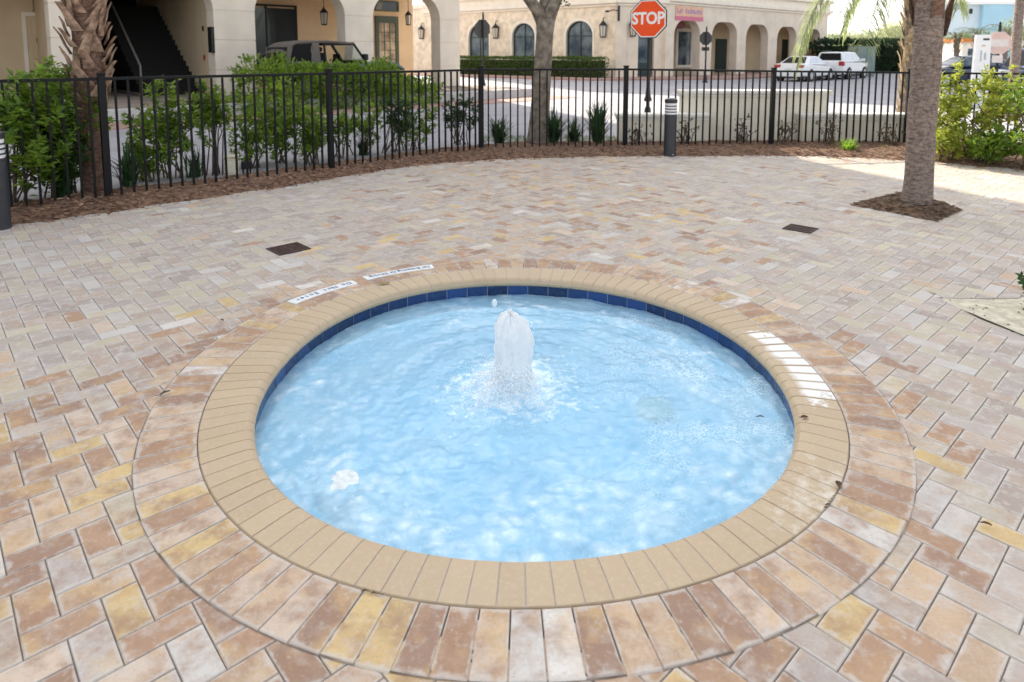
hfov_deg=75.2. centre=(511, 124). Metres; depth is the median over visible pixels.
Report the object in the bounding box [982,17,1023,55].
tree
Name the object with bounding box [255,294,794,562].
water
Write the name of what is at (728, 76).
brick pavement
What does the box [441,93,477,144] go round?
leafy shrub
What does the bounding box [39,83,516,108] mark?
forecourt
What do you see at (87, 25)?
palm tree
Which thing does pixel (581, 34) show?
arched window
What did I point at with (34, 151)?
leafy shrub
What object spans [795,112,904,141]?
garden wall
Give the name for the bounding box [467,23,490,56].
arched window
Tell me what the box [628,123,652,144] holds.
bare shrub
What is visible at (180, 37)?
arcade building
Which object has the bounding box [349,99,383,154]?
leafy shrub
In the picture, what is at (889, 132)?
bare shrub
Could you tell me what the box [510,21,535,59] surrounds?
arched window
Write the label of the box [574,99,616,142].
strappy plant
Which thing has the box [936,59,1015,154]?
leafy shrub
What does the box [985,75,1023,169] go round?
leafy shrub
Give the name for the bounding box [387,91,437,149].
leafy shrub
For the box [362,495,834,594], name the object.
joint dirt
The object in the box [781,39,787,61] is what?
arcade door
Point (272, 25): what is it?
window
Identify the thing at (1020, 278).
potted plant sprig
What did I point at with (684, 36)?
shop window
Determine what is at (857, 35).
tree
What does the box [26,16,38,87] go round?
panel door
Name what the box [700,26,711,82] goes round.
street sign
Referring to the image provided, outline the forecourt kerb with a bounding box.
[0,88,531,124]
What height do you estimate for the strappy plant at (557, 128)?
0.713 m
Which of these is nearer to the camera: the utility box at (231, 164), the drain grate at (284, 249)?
the drain grate at (284, 249)
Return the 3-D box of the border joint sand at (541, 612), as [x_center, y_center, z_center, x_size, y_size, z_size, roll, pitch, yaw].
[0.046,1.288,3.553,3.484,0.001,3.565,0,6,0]
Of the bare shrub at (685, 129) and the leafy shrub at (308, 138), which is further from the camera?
the bare shrub at (685, 129)
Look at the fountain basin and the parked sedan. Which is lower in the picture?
the fountain basin
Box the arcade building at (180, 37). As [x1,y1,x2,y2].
[0,0,459,98]
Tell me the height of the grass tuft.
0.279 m
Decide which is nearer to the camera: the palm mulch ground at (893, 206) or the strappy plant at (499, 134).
the palm mulch ground at (893, 206)
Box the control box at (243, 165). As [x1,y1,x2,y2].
[241,161,251,173]
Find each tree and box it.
[52,0,116,193]
[523,0,570,143]
[791,0,972,111]
[827,32,861,45]
[842,29,877,45]
[860,25,902,45]
[873,16,903,45]
[900,0,954,204]
[943,30,987,84]
[943,33,971,38]
[948,24,1001,46]
[975,24,1023,60]
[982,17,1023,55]
[1005,0,1023,119]
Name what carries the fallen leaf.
on the fountain basin
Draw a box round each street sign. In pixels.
[475,12,489,85]
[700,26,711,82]
[991,22,1010,97]
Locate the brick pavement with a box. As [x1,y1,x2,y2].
[414,72,770,80]
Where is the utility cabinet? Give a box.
[848,46,875,76]
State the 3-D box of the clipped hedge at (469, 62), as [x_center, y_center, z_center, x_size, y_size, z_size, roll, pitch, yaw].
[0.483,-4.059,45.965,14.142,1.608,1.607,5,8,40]
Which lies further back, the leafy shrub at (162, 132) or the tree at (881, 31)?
the tree at (881, 31)
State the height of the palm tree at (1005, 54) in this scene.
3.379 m
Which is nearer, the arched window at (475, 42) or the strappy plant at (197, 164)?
the strappy plant at (197, 164)
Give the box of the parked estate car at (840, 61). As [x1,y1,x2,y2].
[817,51,867,79]
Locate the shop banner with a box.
[675,6,703,20]
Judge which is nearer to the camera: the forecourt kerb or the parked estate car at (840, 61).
the forecourt kerb
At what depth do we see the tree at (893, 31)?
68.96 m
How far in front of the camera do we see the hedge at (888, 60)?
53.79 m
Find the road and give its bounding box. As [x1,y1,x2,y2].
[5,73,1023,200]
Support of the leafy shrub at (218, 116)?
in the mulch bed
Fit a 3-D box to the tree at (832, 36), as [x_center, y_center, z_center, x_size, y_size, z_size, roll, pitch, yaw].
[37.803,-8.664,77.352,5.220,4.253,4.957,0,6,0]
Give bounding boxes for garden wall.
[614,112,712,142]
[677,89,831,140]
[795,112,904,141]
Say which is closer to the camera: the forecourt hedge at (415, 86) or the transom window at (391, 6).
the forecourt hedge at (415, 86)
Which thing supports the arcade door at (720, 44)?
in the corner building at (754, 34)
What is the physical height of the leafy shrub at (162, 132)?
1.408 m
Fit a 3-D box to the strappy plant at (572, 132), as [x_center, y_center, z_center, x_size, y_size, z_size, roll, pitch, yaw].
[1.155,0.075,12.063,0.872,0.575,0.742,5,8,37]
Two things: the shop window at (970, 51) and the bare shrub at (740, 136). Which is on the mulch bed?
the bare shrub at (740, 136)
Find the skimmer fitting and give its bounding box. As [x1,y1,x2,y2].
[329,469,358,489]
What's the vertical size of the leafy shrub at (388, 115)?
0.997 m
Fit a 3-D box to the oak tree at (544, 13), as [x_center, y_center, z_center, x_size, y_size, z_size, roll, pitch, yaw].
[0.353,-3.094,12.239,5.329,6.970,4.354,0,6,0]
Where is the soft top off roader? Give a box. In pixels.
[258,40,404,95]
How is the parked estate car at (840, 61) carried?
on the road
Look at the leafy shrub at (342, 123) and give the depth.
10.38 m
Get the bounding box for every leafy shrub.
[0,60,82,203]
[18,54,115,192]
[25,96,90,198]
[119,74,216,178]
[121,129,165,181]
[182,79,238,175]
[226,103,272,168]
[236,76,319,163]
[286,102,326,164]
[320,106,360,158]
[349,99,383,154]
[368,95,416,152]
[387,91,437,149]
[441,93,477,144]
[935,119,981,163]
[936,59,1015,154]
[947,64,1023,158]
[962,121,1023,165]
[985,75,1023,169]
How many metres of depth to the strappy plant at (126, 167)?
8.11 m
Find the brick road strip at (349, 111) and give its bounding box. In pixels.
[3,95,580,131]
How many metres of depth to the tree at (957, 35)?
63.17 m
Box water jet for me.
[415,299,599,455]
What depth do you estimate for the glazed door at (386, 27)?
28.67 m
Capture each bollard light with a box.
[0,131,12,229]
[663,98,676,156]
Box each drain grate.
[266,242,310,255]
[782,224,818,233]
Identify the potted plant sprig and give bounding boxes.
[1015,271,1023,309]
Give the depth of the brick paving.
3.96 m
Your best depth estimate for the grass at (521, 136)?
12.71 m
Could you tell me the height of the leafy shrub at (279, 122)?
1.368 m
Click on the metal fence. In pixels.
(100, 78)
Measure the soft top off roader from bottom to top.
1.743 m
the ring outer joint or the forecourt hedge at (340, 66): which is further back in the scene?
the forecourt hedge at (340, 66)
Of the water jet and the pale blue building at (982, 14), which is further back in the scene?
the pale blue building at (982, 14)
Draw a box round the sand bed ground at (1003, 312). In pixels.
[938,298,1023,334]
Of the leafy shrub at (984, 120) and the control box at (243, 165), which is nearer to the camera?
the control box at (243, 165)
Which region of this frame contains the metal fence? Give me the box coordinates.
[0,65,1023,206]
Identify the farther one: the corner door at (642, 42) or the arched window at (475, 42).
the arched window at (475, 42)
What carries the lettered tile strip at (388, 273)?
on the paving border ring
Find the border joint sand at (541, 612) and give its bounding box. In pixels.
[197,266,849,658]
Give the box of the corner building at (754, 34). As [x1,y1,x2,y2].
[413,0,833,76]
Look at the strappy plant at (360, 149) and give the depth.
10.75 m
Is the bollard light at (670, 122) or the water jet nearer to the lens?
the water jet
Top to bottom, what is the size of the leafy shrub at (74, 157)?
1.211 m
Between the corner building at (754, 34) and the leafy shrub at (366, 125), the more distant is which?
the corner building at (754, 34)
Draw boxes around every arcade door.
[715,39,726,71]
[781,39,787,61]
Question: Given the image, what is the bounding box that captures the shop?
[942,38,1001,66]
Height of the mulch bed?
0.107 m
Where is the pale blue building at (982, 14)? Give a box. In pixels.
[945,1,1014,58]
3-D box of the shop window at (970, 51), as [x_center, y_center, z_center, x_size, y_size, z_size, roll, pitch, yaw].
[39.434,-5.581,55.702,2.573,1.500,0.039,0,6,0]
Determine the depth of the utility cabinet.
46.30 m
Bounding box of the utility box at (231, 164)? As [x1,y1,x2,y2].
[223,154,238,175]
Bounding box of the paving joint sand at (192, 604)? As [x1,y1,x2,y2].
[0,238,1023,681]
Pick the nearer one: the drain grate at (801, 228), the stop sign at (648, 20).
the drain grate at (801, 228)
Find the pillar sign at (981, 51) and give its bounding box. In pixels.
[969,35,990,104]
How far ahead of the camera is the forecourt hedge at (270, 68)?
18.37 m
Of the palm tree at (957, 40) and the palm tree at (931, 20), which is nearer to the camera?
the palm tree at (931, 20)
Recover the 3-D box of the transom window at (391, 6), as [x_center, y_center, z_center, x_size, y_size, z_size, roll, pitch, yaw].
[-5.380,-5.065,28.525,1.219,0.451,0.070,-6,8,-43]
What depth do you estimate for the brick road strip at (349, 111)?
21.17 m
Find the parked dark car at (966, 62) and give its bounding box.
[940,56,1005,86]
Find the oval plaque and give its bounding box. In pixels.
[675,21,685,28]
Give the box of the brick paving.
[0,139,1023,681]
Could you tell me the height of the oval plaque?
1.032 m
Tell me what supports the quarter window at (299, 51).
in the soft top off roader
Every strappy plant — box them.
[42,161,84,197]
[111,141,155,187]
[176,146,207,177]
[353,136,374,154]
[484,116,516,143]
[540,108,577,142]
[562,116,588,141]
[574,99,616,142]
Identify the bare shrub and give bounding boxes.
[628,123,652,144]
[676,115,698,143]
[734,113,755,143]
[775,120,797,145]
[815,115,842,144]
[876,122,905,144]
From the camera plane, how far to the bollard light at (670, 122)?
10.61 m
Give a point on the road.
(123, 136)
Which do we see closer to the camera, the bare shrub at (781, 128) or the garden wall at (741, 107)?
the bare shrub at (781, 128)
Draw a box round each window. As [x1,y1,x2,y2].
[254,4,298,63]
[266,47,286,62]
[290,43,310,60]
[374,0,398,11]
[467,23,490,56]
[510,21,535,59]
[564,18,594,59]
[674,28,692,67]
[968,49,996,55]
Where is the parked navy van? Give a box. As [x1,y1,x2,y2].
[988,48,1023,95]
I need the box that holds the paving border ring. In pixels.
[132,258,916,681]
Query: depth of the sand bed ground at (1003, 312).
4.31 m
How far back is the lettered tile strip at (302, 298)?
4.60 m
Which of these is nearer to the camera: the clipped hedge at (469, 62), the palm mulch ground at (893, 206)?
the palm mulch ground at (893, 206)
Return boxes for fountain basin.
[198,268,848,611]
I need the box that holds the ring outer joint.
[132,259,916,681]
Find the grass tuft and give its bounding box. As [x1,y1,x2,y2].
[835,138,858,149]
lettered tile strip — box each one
[287,280,357,303]
[363,265,433,279]
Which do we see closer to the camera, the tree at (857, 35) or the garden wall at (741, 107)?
the garden wall at (741, 107)
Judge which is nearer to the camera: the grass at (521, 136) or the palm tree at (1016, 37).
the grass at (521, 136)
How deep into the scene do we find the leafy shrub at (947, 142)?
9.96 m
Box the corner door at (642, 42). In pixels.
[638,36,651,75]
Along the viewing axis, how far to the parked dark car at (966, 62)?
32.11 m
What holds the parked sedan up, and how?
on the road
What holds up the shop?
on the ground
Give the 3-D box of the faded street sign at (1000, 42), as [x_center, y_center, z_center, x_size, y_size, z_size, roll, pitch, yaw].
[17.793,-2.332,24.382,0.135,2.830,0.800,-6,8,-44]
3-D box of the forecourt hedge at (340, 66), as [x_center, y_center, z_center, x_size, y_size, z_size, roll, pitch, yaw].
[-4.718,-1.216,20.219,3.112,1.770,1.883,-6,8,-43]
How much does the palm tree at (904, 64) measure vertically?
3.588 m
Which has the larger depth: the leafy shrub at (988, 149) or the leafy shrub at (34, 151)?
the leafy shrub at (988, 149)
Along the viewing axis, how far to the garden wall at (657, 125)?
12.13 m
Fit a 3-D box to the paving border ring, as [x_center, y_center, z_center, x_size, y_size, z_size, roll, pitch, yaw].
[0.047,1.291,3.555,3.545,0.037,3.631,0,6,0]
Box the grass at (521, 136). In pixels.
[484,133,615,142]
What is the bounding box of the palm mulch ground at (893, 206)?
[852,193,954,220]
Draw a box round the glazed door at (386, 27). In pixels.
[375,16,399,81]
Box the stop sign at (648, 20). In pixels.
[630,0,666,111]
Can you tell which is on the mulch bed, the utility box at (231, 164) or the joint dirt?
the utility box at (231, 164)
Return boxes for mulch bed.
[10,139,1021,224]
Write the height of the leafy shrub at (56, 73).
1.665 m
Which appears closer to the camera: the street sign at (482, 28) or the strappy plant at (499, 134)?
the strappy plant at (499, 134)
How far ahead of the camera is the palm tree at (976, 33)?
43.56 m
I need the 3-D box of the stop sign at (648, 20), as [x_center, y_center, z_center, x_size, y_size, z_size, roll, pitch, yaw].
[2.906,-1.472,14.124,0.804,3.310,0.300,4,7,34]
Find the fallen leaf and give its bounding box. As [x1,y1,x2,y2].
[835,480,841,488]
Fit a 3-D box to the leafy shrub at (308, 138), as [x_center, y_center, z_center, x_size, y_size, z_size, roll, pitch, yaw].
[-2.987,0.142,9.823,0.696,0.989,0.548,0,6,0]
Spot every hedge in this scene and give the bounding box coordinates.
[227,50,336,113]
[313,55,403,109]
[378,73,443,103]
[459,55,610,77]
[808,36,903,71]
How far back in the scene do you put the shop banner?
44.52 m
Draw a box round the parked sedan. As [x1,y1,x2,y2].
[774,56,833,81]
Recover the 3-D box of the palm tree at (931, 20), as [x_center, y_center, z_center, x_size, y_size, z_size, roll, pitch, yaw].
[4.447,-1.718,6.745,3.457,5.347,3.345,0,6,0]
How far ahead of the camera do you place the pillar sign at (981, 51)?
20.83 m
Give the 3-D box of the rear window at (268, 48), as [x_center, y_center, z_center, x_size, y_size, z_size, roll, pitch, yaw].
[-7.206,-2.099,20.276,0.095,0.492,1.479,-6,8,-43]
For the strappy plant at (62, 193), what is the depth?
7.42 m

